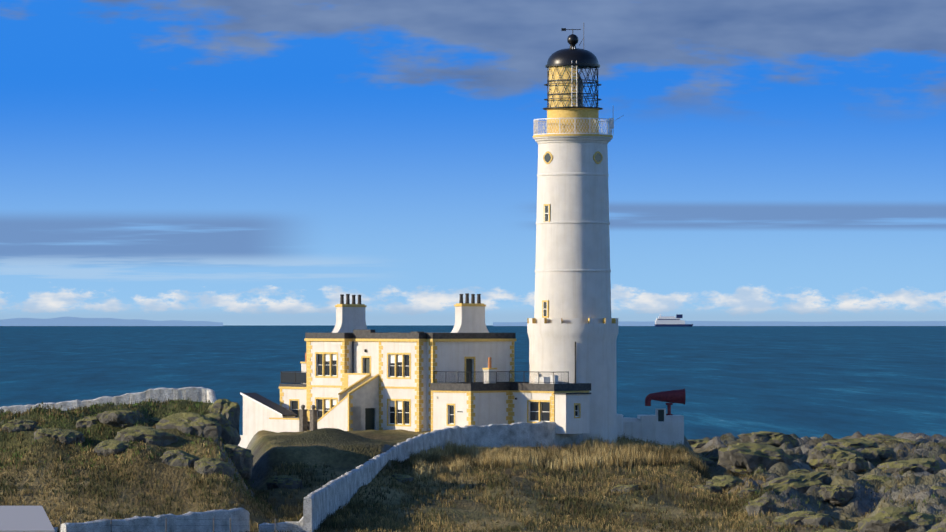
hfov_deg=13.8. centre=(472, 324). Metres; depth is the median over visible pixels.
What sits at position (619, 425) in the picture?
compound wall
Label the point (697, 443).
rock
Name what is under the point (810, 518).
rock
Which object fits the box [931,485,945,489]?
rock
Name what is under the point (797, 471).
rock
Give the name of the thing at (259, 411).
lean to shed
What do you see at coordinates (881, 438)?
rock
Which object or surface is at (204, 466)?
rock
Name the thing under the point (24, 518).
field shed roof
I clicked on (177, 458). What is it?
rock
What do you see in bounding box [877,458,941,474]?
rock
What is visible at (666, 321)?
ferry
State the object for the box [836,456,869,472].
rock
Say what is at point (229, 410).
rock
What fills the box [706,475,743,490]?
rock
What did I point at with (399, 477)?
rock
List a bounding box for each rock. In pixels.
[2,419,42,431]
[34,428,84,443]
[76,416,98,427]
[91,439,129,455]
[96,410,138,427]
[115,426,177,446]
[148,418,162,423]
[156,412,222,441]
[159,449,198,467]
[194,457,234,477]
[206,413,239,445]
[208,398,240,442]
[224,444,253,478]
[266,475,302,489]
[391,474,413,482]
[611,485,637,492]
[688,439,708,448]
[693,484,722,493]
[695,456,713,467]
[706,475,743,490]
[708,454,718,460]
[718,443,793,474]
[737,431,797,447]
[738,488,765,496]
[746,497,776,515]
[760,472,831,494]
[773,511,833,527]
[788,469,810,474]
[806,445,862,469]
[815,529,857,531]
[817,438,878,448]
[818,484,854,505]
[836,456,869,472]
[857,475,890,481]
[858,506,935,531]
[860,447,896,462]
[861,435,920,446]
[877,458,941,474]
[926,514,945,531]
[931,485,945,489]
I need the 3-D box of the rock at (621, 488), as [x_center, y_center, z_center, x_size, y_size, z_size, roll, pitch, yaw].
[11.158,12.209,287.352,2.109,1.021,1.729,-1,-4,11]
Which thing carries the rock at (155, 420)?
on the terrain
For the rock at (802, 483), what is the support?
on the terrain
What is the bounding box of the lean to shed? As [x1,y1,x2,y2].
[240,392,297,434]
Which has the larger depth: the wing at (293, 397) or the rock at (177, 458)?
the wing at (293, 397)
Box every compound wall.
[617,414,622,440]
[623,417,639,421]
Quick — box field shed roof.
[0,506,57,531]
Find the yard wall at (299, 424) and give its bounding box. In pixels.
[238,405,317,447]
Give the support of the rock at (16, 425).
on the terrain
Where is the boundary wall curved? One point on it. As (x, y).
(331, 496)
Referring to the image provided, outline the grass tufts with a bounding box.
[0,398,944,531]
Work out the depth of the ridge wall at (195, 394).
295.99 m
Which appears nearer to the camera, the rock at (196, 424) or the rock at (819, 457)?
the rock at (196, 424)
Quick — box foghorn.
[623,388,685,445]
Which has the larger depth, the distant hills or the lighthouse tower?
the distant hills
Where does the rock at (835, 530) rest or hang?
on the terrain
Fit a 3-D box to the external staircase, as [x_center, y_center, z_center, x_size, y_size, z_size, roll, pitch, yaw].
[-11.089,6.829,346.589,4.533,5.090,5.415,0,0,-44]
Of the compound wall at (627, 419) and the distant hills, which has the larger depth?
the distant hills
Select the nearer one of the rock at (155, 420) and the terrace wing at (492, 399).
the rock at (155, 420)
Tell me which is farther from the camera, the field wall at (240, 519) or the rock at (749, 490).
the rock at (749, 490)
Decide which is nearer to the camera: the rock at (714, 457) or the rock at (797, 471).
the rock at (797, 471)
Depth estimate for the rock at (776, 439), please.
415.88 m
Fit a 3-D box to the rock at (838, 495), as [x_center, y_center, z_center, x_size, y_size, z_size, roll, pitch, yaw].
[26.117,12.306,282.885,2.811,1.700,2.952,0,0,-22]
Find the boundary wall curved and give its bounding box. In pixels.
[303,421,582,531]
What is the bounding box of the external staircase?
[317,373,378,430]
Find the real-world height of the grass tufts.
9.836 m
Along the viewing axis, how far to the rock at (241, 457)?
271.46 m
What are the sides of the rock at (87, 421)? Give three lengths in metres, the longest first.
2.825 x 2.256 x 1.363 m
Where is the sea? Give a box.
[0,325,945,439]
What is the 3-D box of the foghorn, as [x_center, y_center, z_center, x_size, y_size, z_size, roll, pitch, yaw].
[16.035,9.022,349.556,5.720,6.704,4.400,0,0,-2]
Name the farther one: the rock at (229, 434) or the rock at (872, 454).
the rock at (872, 454)
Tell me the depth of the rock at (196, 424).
276.32 m
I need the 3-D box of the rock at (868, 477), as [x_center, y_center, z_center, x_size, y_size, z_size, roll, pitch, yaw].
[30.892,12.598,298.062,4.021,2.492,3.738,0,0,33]
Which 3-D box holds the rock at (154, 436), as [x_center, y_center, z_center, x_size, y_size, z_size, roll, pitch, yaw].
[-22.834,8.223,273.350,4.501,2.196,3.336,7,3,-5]
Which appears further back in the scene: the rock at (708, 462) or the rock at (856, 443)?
the rock at (856, 443)
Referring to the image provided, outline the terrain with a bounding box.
[0,400,945,531]
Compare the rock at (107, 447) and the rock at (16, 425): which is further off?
the rock at (16, 425)
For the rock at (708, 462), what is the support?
on the terrain
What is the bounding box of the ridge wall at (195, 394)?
[0,387,216,413]
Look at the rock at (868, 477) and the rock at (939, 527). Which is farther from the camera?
the rock at (868, 477)
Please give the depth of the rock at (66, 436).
274.09 m
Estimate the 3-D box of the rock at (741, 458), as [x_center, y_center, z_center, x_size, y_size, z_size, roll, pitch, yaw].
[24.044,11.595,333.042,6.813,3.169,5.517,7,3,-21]
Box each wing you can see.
[279,353,305,417]
[430,357,590,433]
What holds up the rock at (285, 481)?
on the terrain
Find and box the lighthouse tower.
[527,28,623,448]
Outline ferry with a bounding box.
[655,314,692,326]
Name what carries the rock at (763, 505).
on the terrain
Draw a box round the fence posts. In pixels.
[60,517,275,531]
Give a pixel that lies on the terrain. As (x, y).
(341, 452)
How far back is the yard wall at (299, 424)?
348.40 m
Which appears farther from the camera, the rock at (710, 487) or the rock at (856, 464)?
the rock at (856, 464)
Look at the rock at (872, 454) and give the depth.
357.00 m
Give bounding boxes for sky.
[0,0,945,324]
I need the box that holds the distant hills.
[0,317,945,325]
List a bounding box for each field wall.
[61,508,249,531]
[259,517,302,531]
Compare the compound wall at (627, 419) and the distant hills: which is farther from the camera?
the distant hills
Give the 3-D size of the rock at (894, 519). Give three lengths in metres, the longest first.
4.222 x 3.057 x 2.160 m
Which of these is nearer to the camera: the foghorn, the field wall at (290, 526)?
the field wall at (290, 526)
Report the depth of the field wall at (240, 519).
238.96 m
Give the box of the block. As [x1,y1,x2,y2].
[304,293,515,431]
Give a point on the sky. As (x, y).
(228, 162)
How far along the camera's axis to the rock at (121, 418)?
279.13 m

